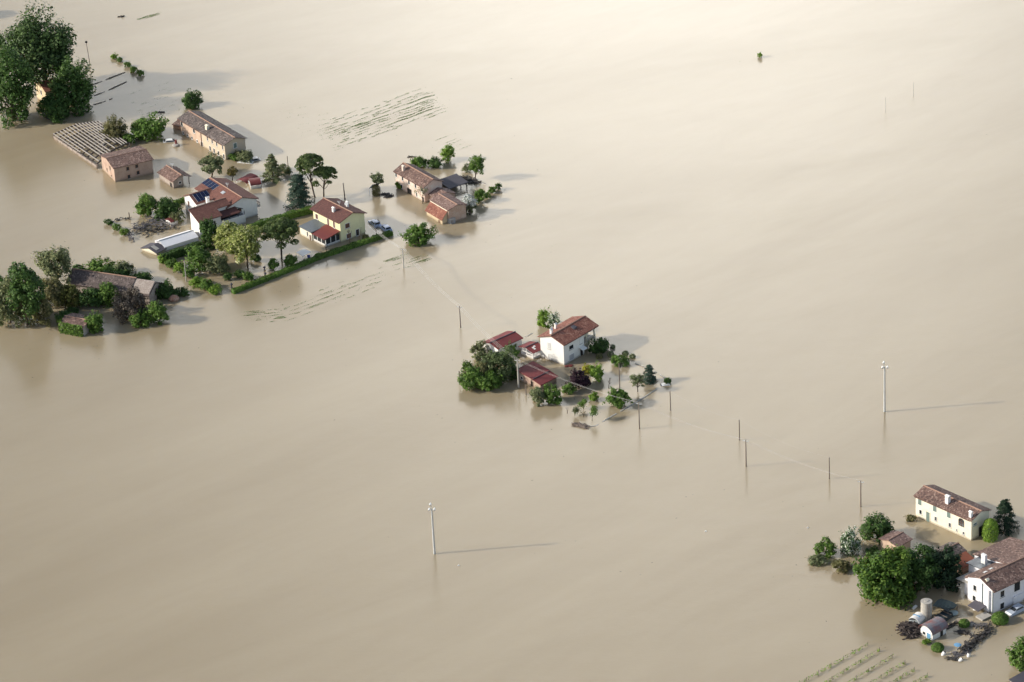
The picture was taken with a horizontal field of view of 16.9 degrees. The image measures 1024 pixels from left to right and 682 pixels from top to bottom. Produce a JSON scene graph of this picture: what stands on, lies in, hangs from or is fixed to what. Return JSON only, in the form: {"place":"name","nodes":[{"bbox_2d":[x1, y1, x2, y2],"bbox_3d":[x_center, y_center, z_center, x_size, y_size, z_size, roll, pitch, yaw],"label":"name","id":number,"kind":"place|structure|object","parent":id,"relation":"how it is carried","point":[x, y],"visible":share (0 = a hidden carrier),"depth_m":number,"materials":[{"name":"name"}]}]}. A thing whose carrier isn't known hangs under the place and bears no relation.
{"place":"outdoors","nodes":[
{"label":"outdoors","id":0,"kind":"place"},
{"bbox_2d":[0,0,1023,681],"bbox_3d":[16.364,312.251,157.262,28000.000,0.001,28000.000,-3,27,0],"label":"water","id":1,"kind":"structure","parent":0,"point":[802,228],"depth_m":773.48,"materials":[{"name":"beige liquid"}]},
{"bbox_2d":[0,274,24,327],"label":"tree","id":2,"kind":"object","parent":1,"relation":"on","point":[6,312],"visible":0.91,"depth_m":795.17,"materials":[{"name":"green plant"}]},
{"bbox_2d":[0,45,39,129],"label":"tree","id":3,"kind":"object","parent":1,"relation":"on","point":[13,91],"visible":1,"depth_m":899.95,"materials":[{"name":"green plant"}]},
{"bbox_2d":[5,261,47,325],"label":"tree","id":4,"kind":"object","parent":1,"relation":"on","point":[28,285],"visible":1,"depth_m":791.44,"materials":[{"name":"green plant"}]},
{"bbox_2d":[0,0,77,84],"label":"tree","id":5,"kind":"object","parent":1,"relation":"on","point":[46,51],"visible":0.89,"depth_m":912.40,"materials":[{"name":"green plant"}]},
{"bbox_2d":[25,289,53,326],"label":"tree","id":6,"kind":"object","parent":1,"relation":"on","point":[47,310],"visible":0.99,"depth_m":795.61,"materials":[{"name":"green plant"}]},
{"bbox_2d":[36,78,53,102],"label":"red roofed house","id":7,"kind":"structure","parent":1,"relation":"on","point":[43,88],"depth_m":915.59,"materials":[{"name":"paint"}]},
{"bbox_2d":[31,243,74,284],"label":"tree","id":8,"kind":"object","parent":1,"relation":"on","point":[61,256],"visible":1,"depth_m":809.18,"materials":[{"name":"green plant"}]},
{"bbox_2d":[34,84,71,123],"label":"tree","id":9,"kind":"object","parent":1,"relation":"on","point":[56,105],"visible":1,"depth_m":904.42,"materials":[{"name":"green plant"}]},
{"bbox_2d":[41,273,65,306],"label":"tree","id":10,"kind":"object","parent":1,"relation":"on","point":[52,294],"visible":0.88,"depth_m":802.79,"materials":[{"name":"green plant"}]},
{"bbox_2d":[55,282,80,307],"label":"tree","id":11,"kind":"object","parent":1,"relation":"on","point":[70,290],"visible":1,"depth_m":803.31,"materials":[{"name":"green plant"}]},
{"bbox_2d":[47,54,96,116],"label":"tree","id":12,"kind":"object","parent":1,"relation":"on","point":[79,87],"visible":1,"depth_m":906.71,"materials":[{"name":"green plant"}]},
{"bbox_2d":[58,312,90,336],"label":"ivy hut","id":13,"kind":"object","parent":1,"relation":"on","point":[70,323],"visible":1,"depth_m":792.08,"materials":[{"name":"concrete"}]},
{"bbox_2d":[71,286,107,307],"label":"tree","id":14,"kind":"object","parent":1,"relation":"on","point":[88,296],"visible":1,"depth_m":803.80,"materials":[{"name":"green plant"}]},
{"bbox_2d":[53,120,129,168],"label":"roof frame","id":15,"kind":"object","parent":1,"relation":"on","point":[67,146],"visible":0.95,"depth_m":888.69,"materials":[{"name":"brown wood"}]},
{"bbox_2d":[84,309,105,333],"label":"tree","id":16,"kind":"object","parent":1,"relation":"on","point":[94,322],"visible":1,"depth_m":791.31,"materials":[{"name":"green plant"}]},
{"bbox_2d":[82,255,118,271],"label":"tree","id":17,"kind":"object","parent":1,"relation":"on","point":[96,265],"visible":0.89,"depth_m":820.95,"materials":[{"name":"green plant"}]},
{"bbox_2d":[96,281,120,307],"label":"tree","id":18,"kind":"object","parent":1,"relation":"on","point":[103,286],"visible":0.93,"depth_m":804.14,"materials":[{"name":"green plant"}]},
{"bbox_2d":[65,268,161,304],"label":"overgrown ruin","id":19,"kind":"object","parent":1,"relation":"on","point":[81,279],"visible":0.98,"depth_m":807.60,"materials":[{"name":"tile"}]},
{"bbox_2d":[99,115,127,143],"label":"tree","id":20,"kind":"object","parent":1,"relation":"on","point":[112,128],"visible":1,"depth_m":889.95,"materials":[{"name":"green plant"}]},
{"bbox_2d":[104,266,131,275],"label":"bush","id":21,"kind":"object","parent":1,"relation":"on","point":[112,270],"visible":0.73,"depth_m":817.20,"materials":[{"name":"green plant"}]},
{"bbox_2d":[112,260,136,273],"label":"tree","id":22,"kind":"object","parent":1,"relation":"on","point":[124,264],"visible":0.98,"depth_m":818.39,"materials":[{"name":"green plant"}]},
{"bbox_2d":[100,146,153,181],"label":"brick barn","id":23,"kind":"structure","parent":1,"relation":"on","point":[127,163],"depth_m":870.46,"materials":[{"name":"brown brick"}]},
{"bbox_2d":[111,284,149,323],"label":"tree","id":24,"kind":"object","parent":1,"relation":"on","point":[125,307],"visible":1,"depth_m":796.57,"materials":[{"name":"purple plant"}]},
{"bbox_2d":[129,307,152,327],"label":"tree","id":25,"kind":"object","parent":1,"relation":"on","point":[142,319],"visible":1,"depth_m":793.65,"materials":[{"name":"green plant"}]},
{"bbox_2d":[133,192,156,216],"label":"tree","id":26,"kind":"object","parent":1,"relation":"on","point":[146,203],"visible":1,"depth_m":846.68,"materials":[{"name":"green plant"}]},
{"bbox_2d":[129,111,169,141],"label":"tree","id":27,"kind":"object","parent":1,"relation":"on","point":[151,128],"visible":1,"depth_m":890.52,"materials":[{"name":"green plant"}]},
{"bbox_2d":[129,216,174,233],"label":"branch heap","id":28,"kind":"object","parent":1,"relation":"on","point":[140,227],"visible":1,"depth_m":843.21,"materials":[{"name":"brown wood"}]},
{"bbox_2d":[140,243,166,254],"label":"dark roofed hut","id":29,"kind":"object","parent":1,"relation":"on","point":[155,248],"visible":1,"depth_m":829.93,"materials":[{"name":"beige paint"}]},
{"bbox_2d":[147,300,169,324],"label":"tree","id":30,"kind":"object","parent":1,"relation":"on","point":[157,310],"visible":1,"depth_m":793.64,"materials":[{"name":"green plant"}]},
{"bbox_2d":[155,278,173,298],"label":"tree","id":31,"kind":"object","parent":1,"relation":"on","point":[166,289],"visible":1,"depth_m":806.08,"materials":[{"name":"green plant"}]},
{"bbox_2d":[153,196,183,220],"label":"tree","id":32,"kind":"object","parent":1,"relation":"on","point":[166,206],"visible":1,"depth_m":846.03,"materials":[{"name":"green plant"}]},
{"bbox_2d":[157,163,191,187],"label":"shed","id":33,"kind":"structure","parent":1,"relation":"on","point":[171,176],"depth_m":864.96,"materials":[{"name":"brown stone"}]},
{"bbox_2d":[155,230,198,250],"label":"polytunnel","id":34,"kind":"structure","parent":1,"relation":"on","point":[179,239],"depth_m":833.18,"materials":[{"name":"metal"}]},
{"bbox_2d":[171,286,189,296],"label":"bush","id":35,"kind":"object","parent":1,"relation":"on","point":[183,291],"visible":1,"depth_m":807.33,"materials":[{"name":"green plant"}]},
{"bbox_2d":[159,241,203,261],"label":"hedge","id":36,"kind":"object","parent":1,"relation":"on","point":[177,253],"visible":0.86,"depth_m":826.58,"materials":[{"name":"green plant"}]},
{"bbox_2d":[181,88,203,109],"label":"tree","id":37,"kind":"object","parent":1,"relation":"on","point":[190,99],"visible":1,"depth_m":908.12,"materials":[{"name":"green plant"}]},
{"bbox_2d":[181,245,215,272],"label":"tree","id":38,"kind":"object","parent":1,"relation":"on","point":[197,256],"visible":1,"depth_m":816.73,"materials":[{"name":"green plant"}]},
{"bbox_2d":[198,214,216,249],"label":"tree","id":39,"kind":"object","parent":1,"relation":"on","point":[207,228],"visible":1,"depth_m":828.46,"materials":[{"name":"green plant"}]},
{"bbox_2d":[197,153,223,176],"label":"tree","id":40,"kind":"object","parent":1,"relation":"on","point":[212,163],"visible":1,"depth_m":865.34,"materials":[{"name":"green plant"}]},
{"bbox_2d":[177,110,246,159],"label":"peach farmhouse","id":41,"kind":"object","parent":1,"relation":"on","point":[209,133],"visible":0.95,"depth_m":883.37,"materials":[{"name":"paint"}]},
{"bbox_2d":[205,250,230,273],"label":"tree","id":42,"kind":"object","parent":1,"relation":"on","point":[220,264],"visible":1,"depth_m":815.75,"materials":[{"name":"green plant"}]},
{"bbox_2d":[184,177,259,237],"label":"white house","id":43,"kind":"structure","parent":1,"relation":"on","point":[220,200],"depth_m":843.78,"materials":[{"name":"paint"}]},
{"bbox_2d":[211,220,243,252],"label":"tree","id":44,"kind":"object","parent":1,"relation":"on","point":[228,228],"visible":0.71,"depth_m":825.22,"materials":[{"name":"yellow plant"}]},
{"bbox_2d":[223,224,262,267],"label":"tree","id":45,"kind":"object","parent":1,"relation":"on","point":[244,241],"visible":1,"depth_m":815.20,"materials":[{"name":"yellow plant"}]},
{"bbox_2d":[235,149,253,163],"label":"bush","id":46,"kind":"object","parent":1,"relation":"on","point":[245,155],"visible":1,"depth_m":876.10,"materials":[{"name":"green plant"}]},
{"bbox_2d":[248,177,261,188],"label":"shed","id":47,"kind":"object","parent":1,"relation":"on","point":[254,183],"visible":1,"depth_m":860.94,"materials":[{"name":"red paint"}]},
{"bbox_2d":[260,154,286,183],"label":"cedar tree","id":48,"kind":"object","parent":1,"relation":"on","point":[271,165],"visible":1,"depth_m":863.42,"materials":[{"name":"green plant"}]},
{"bbox_2d":[260,216,298,258],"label":"umbrella pine","id":49,"kind":"object","parent":1,"relation":"on","point":[277,229],"visible":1,"depth_m":818.40,"materials":[{"name":"green plant"}]},
{"bbox_2d":[246,205,312,227],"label":"hedge","id":50,"kind":"object","parent":1,"relation":"on","point":[291,214],"visible":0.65,"depth_m":843.35,"materials":[{"name":"green plant"}]},
{"bbox_2d":[283,174,313,210],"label":"conifer","id":51,"kind":"object","parent":1,"relation":"on","point":[298,191],"visible":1,"depth_m":847.68,"materials":[{"name":"green plant"}]},
{"bbox_2d":[294,153,323,197],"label":"umbrella pine","id":52,"kind":"object","parent":1,"relation":"on","point":[306,163],"visible":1,"depth_m":848.96,"materials":[{"name":"green plant"}]},
{"bbox_2d":[231,229,392,293],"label":"hedge","id":53,"kind":"object","parent":1,"relation":"on","point":[305,262],"visible":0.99,"depth_m":820.32,"materials":[{"name":"green plant"}]},
{"bbox_2d":[311,165,337,196],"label":"umbrella pine","id":54,"kind":"object","parent":1,"relation":"on","point":[325,172],"visible":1,"depth_m":851.10,"materials":[{"name":"green plant"}]},
{"bbox_2d":[299,197,366,246],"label":"yellow house","id":55,"kind":"structure","parent":1,"relation":"on","point":[334,221],"depth_m":831.49,"materials":[{"name":"paint"}]},
{"bbox_2d":[319,92,442,147],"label":"drowned crop","id":56,"kind":"object","parent":1,"relation":"on","point":[384,118],"visible":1,"depth_m":897.22,"materials":[{"name":"green plant"}]},
{"bbox_2d":[397,222,438,246],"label":"tree","id":57,"kind":"object","parent":1,"relation":"on","point":[418,233],"visible":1,"depth_m":826.41,"materials":[{"name":"green plant"}]},
{"bbox_2d":[393,162,455,202],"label":"pink farmhouse","id":58,"kind":"object","parent":1,"relation":"on","point":[410,177],"visible":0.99,"depth_m":850.47,"materials":[{"name":"paint"}]},
{"bbox_2d":[425,155,444,168],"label":"bush","id":59,"kind":"object","parent":1,"relation":"on","point":[434,161],"visible":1,"depth_m":866.28,"materials":[{"name":"green plant"}]},
{"bbox_2d":[425,193,466,224],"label":"tiled outbuilding","id":60,"kind":"structure","parent":1,"relation":"on","point":[441,208],"depth_m":837.99,"materials":[{"name":"tile"}]},
{"bbox_2d":[440,143,455,163],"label":"tree","id":61,"kind":"object","parent":1,"relation":"on","point":[447,153],"visible":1,"depth_m":869.10,"materials":[{"name":"green plant"}]},
{"bbox_2d":[441,174,467,190],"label":"dark shed","id":62,"kind":"structure","parent":1,"relation":"on","point":[453,181],"depth_m":854.94,"materials":[{"name":"metal"}]},
{"bbox_2d":[462,194,478,214],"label":"tree","id":63,"kind":"object","parent":1,"relation":"on","point":[469,200],"visible":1,"depth_m":838.84,"materials":[{"name":"grey plant"}]},
{"bbox_2d":[457,364,484,390],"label":"bush","id":64,"kind":"object","parent":1,"relation":"on","point":[469,375],"visible":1,"depth_m":757.27,"materials":[{"name":"green plant"}]},
{"bbox_2d":[468,154,485,178],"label":"tree","id":65,"kind":"object","parent":1,"relation":"on","point":[478,160],"visible":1,"depth_m":856.63,"materials":[{"name":"green plant"}]},
{"bbox_2d":[469,339,489,361],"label":"tree","id":66,"kind":"object","parent":1,"relation":"on","point":[479,349],"visible":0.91,"depth_m":770.58,"materials":[{"name":"green plant"}]},
{"bbox_2d":[474,370,503,390],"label":"bush","id":67,"kind":"object","parent":1,"relation":"on","point":[492,379],"visible":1,"depth_m":756.83,"materials":[{"name":"green plant"}]},
{"bbox_2d":[478,344,519,384],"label":"tree","id":68,"kind":"object","parent":1,"relation":"on","point":[498,358],"visible":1,"depth_m":759.34,"materials":[{"name":"green plant"}]},
{"bbox_2d":[483,331,522,352],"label":"red roofed barn","id":69,"kind":"structure","parent":1,"relation":"on","point":[504,338],"depth_m":772.82,"materials":[{"name":"white paint"}]},
{"bbox_2d":[518,341,540,358],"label":"house","id":70,"kind":"structure","parent":1,"relation":"on","point":[532,350],"depth_m":771.10,"materials":[{"name":"white paint"}]},
{"bbox_2d":[516,361,558,388],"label":"red roofed store","id":71,"kind":"structure","parent":1,"relation":"on","point":[538,376],"depth_m":759.43,"materials":[{"name":"pink paint"}]},
{"bbox_2d":[528,385,546,406],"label":"tree","id":72,"kind":"object","parent":1,"relation":"on","point":[537,394],"visible":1,"depth_m":749.42,"materials":[{"name":"green plant"}]},
{"bbox_2d":[537,307,551,327],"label":"tree","id":73,"kind":"object","parent":1,"relation":"on","point":[542,318],"visible":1,"depth_m":783.40,"materials":[{"name":"green plant"}]},
{"bbox_2d":[543,382,562,404],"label":"tree","id":74,"kind":"object","parent":1,"relation":"on","point":[550,395],"visible":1,"depth_m":749.83,"materials":[{"name":"green plant"}]},
{"bbox_2d":[537,315,598,364],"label":"white house","id":75,"kind":"structure","parent":1,"relation":"on","point":[564,342],"depth_m":768.73,"materials":[{"name":"paint"}]},
{"bbox_2d":[565,368,590,388],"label":"tree","id":76,"kind":"object","parent":1,"relation":"on","point":[581,379],"visible":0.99,"depth_m":755.54,"materials":[{"name":"purple plant"}]},
{"bbox_2d":[588,360,604,381],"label":"tree","id":77,"kind":"object","parent":1,"relation":"on","point":[597,373],"visible":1,"depth_m":758.27,"materials":[{"name":"green plant"}]},
{"bbox_2d":[587,335,608,353],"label":"tree","id":78,"kind":"object","parent":1,"relation":"on","point":[601,345],"visible":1,"depth_m":770.94,"materials":[{"name":"green plant"}]},
{"bbox_2d":[602,386,632,408],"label":"tree","id":79,"kind":"object","parent":1,"relation":"on","point":[619,402],"visible":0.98,"depth_m":746.78,"materials":[{"name":"green plant"}]},
{"bbox_2d":[609,353,629,366],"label":"tree","id":80,"kind":"object","parent":1,"relation":"on","point":[616,359],"visible":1,"depth_m":765.02,"materials":[{"name":"green plant"}]},
{"bbox_2d":[629,374,644,391],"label":"tree","id":81,"kind":"object","parent":1,"relation":"on","point":[638,378],"visible":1,"depth_m":752.34,"materials":[{"name":"green plant"}]},
{"bbox_2d":[643,365,657,384],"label":"conifer","id":82,"kind":"object","parent":1,"relation":"on","point":[651,379],"visible":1,"depth_m":756.65,"materials":[{"name":"green plant"}]},
{"bbox_2d":[807,552,829,566],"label":"bush","id":83,"kind":"object","parent":1,"relation":"on","point":[818,557],"visible":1,"depth_m":684.44,"materials":[{"name":"green plant"}]},
{"bbox_2d":[813,536,838,557],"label":"tree","id":84,"kind":"object","parent":1,"relation":"on","point":[829,546],"visible":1,"depth_m":686.62,"materials":[{"name":"green plant"}]},
{"bbox_2d":[830,557,851,573],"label":"bush","id":85,"kind":"object","parent":1,"relation":"on","point":[844,565],"visible":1,"depth_m":680.84,"materials":[{"name":"green plant"}]},
{"bbox_2d":[838,526,863,555],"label":"tree","id":86,"kind":"object","parent":1,"relation":"on","point":[853,541],"visible":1,"depth_m":686.27,"materials":[{"name":"green plant"}]},
{"bbox_2d":[859,511,893,545],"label":"tree","id":87,"kind":"object","parent":1,"relation":"on","point":[881,526],"visible":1,"depth_m":690.26,"materials":[{"name":"green plant"}]},
{"bbox_2d":[850,542,916,610],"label":"tree","id":88,"kind":"object","parent":1,"relation":"on","point":[877,577],"visible":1,"depth_m":667.52,"materials":[{"name":"green plant"}]},
{"bbox_2d":[878,530,912,550],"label":"peach shed","id":89,"kind":"structure","parent":1,"relation":"on","point":[894,537],"depth_m":686.42,"materials":[{"name":"paint"}]},
{"bbox_2d":[880,544,913,575],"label":"tree","id":90,"kind":"object","parent":1,"relation":"on","point":[900,552],"visible":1,"depth_m":668.56,"materials":[{"name":"green plant"}]},
{"bbox_2d":[895,621,921,639],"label":"branch heap","id":91,"kind":"object","parent":1,"relation":"on","point":[910,628],"visible":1,"depth_m":659.93,"materials":[{"name":"brown wood"}]},
{"bbox_2d":[908,612,924,623],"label":"barrel tank","id":92,"kind":"object","parent":1,"relation":"on","point":[918,617],"visible":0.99,"depth_m":663.06,"materials":[{"name":"white paint"}]},
{"bbox_2d":[920,598,931,620],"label":"silo","id":93,"kind":"object","parent":1,"relation":"on","point":[926,607],"visible":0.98,"depth_m":663.15,"materials":[{"name":"concrete"}]},
{"bbox_2d":[906,543,946,592],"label":"tree","id":94,"kind":"object","parent":1,"relation":"on","point":[921,570],"visible":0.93,"depth_m":671.37,"materials":[{"name":"green plant"}]},
{"bbox_2d":[918,616,947,640],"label":"rusty roofed shed","id":95,"kind":"structure","parent":1,"relation":"on","point":[934,628],"depth_m":658.06,"materials":[{"name":"white paint"}]},
{"bbox_2d":[924,543,965,592],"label":"tree","id":96,"kind":"object","parent":1,"relation":"on","point":[947,559],"visible":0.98,"depth_m":671.85,"materials":[{"name":"green plant"}]},
{"bbox_2d":[932,598,957,611],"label":"tarpaulin shelter","id":97,"kind":"object","parent":1,"relation":"on","point":[945,605],"visible":1,"depth_m":666.42,"materials":[{"name":"grey fabric"}]},
{"bbox_2d":[913,484,990,540],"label":"cream farmhouse","id":98,"kind":"object","parent":1,"relation":"on","point":[951,511],"visible":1,"depth_m":693.06,"materials":[{"name":"paint"}]},
{"bbox_2d":[934,542,973,574],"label":"terracotta outhouse","id":99,"kind":"structure","parent":1,"relation":"on","point":[966,556],"depth_m":680.82,"materials":[{"name":"brick"}]},
{"bbox_2d":[957,621,993,652],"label":"debris pile","id":100,"kind":"object","parent":1,"relation":"on","point":[978,637],"visible":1,"depth_m":656.57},
{"bbox_2d":[956,537,1023,620],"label":"white farmhouse","id":101,"kind":"object","parent":1,"relation":"on","point":[993,578],"visible":1,"depth_m":667.23,"materials":[{"name":"paint"}]},
{"bbox_2d":[981,518,998,542],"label":"columnar shrub","id":102,"kind":"object","parent":1,"relation":"on","point":[988,524],"visible":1,"depth_m":688.53,"materials":[{"name":"green plant"}]},
{"bbox_2d":[991,611,1008,625],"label":"clipped bush","id":103,"kind":"object","parent":1,"relation":"on","point":[998,617],"visible":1,"depth_m":661.15,"materials":[{"name":"green plant"}]},
{"bbox_2d":[990,499,1022,536],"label":"spruce tree","id":104,"kind":"object","parent":1,"relation":"on","point":[1004,507],"visible":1,"depth_m":691.39,"materials":[{"name":"green plant"}]},
{"bbox_2d":[1005,636,1023,671],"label":"tree","id":105,"kind":"object","parent":1,"relation":"on","point":[1016,660],"visible":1,"depth_m":644.83,"materials":[{"name":"green plant"}]},
{"bbox_2d":[1005,603,1023,616],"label":"parked car","id":106,"kind":"object","parent":1,"relation":"on","point":[1015,609],"visible":1,"depth_m":664.71,"materials":[{"name":"silver metal"}]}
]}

